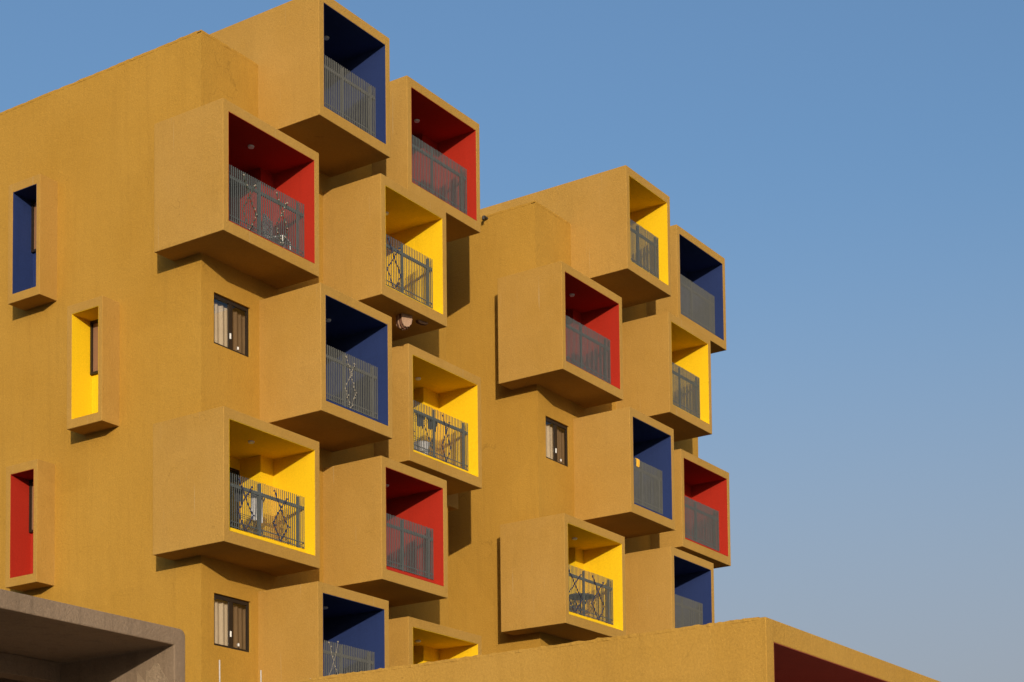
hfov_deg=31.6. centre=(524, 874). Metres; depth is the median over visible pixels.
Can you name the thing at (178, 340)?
apartment tower
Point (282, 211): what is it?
string garland
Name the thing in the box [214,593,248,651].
window
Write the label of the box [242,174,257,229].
string garland
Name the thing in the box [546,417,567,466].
window
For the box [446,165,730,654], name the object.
apartment tower
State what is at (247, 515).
drying rack
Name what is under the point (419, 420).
garment
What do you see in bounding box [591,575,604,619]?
string garland
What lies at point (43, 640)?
concrete building
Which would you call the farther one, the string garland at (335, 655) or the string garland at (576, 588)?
the string garland at (576, 588)
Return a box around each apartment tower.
[0,0,481,681]
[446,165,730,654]
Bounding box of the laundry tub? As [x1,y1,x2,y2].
[413,441,427,453]
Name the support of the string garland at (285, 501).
hanging from the apartment tower at (178, 340)
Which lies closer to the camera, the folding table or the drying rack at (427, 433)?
the drying rack at (427, 433)
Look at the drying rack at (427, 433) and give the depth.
43.44 m
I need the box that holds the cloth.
[635,458,639,466]
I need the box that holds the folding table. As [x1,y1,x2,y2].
[569,593,594,615]
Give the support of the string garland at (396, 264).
hanging from the apartment tower at (178, 340)
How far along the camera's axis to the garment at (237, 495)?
37.21 m
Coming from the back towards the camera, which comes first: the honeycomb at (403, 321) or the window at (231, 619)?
the honeycomb at (403, 321)
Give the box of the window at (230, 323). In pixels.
[214,293,248,356]
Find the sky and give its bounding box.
[0,0,1023,681]
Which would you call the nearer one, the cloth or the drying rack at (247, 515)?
the drying rack at (247, 515)
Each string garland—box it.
[237,478,254,530]
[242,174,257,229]
[272,490,289,541]
[275,192,287,245]
[328,641,338,674]
[345,356,356,408]
[387,237,401,289]
[442,415,450,462]
[568,566,581,611]
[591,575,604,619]
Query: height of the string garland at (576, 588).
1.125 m
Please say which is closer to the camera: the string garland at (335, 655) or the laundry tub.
the string garland at (335, 655)
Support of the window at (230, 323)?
in the apartment tower at (178, 340)
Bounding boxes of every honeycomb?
[396,313,411,329]
[416,320,427,325]
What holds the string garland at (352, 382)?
hanging from the apartment tower at (178, 340)
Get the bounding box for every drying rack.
[231,488,263,534]
[414,415,436,456]
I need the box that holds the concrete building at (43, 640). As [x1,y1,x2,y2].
[0,589,184,681]
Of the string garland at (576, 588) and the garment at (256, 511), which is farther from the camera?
the string garland at (576, 588)
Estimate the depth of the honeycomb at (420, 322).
41.71 m
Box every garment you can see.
[235,485,241,502]
[251,492,262,522]
[416,414,422,428]
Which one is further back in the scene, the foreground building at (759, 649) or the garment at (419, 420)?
the garment at (419, 420)
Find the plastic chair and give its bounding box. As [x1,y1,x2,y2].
[263,213,288,245]
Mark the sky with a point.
(854, 168)
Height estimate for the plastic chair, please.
0.986 m
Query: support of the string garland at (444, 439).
hanging from the apartment tower at (178, 340)
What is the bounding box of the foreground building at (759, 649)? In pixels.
[292,617,939,681]
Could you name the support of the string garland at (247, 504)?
hanging from the apartment tower at (178, 340)

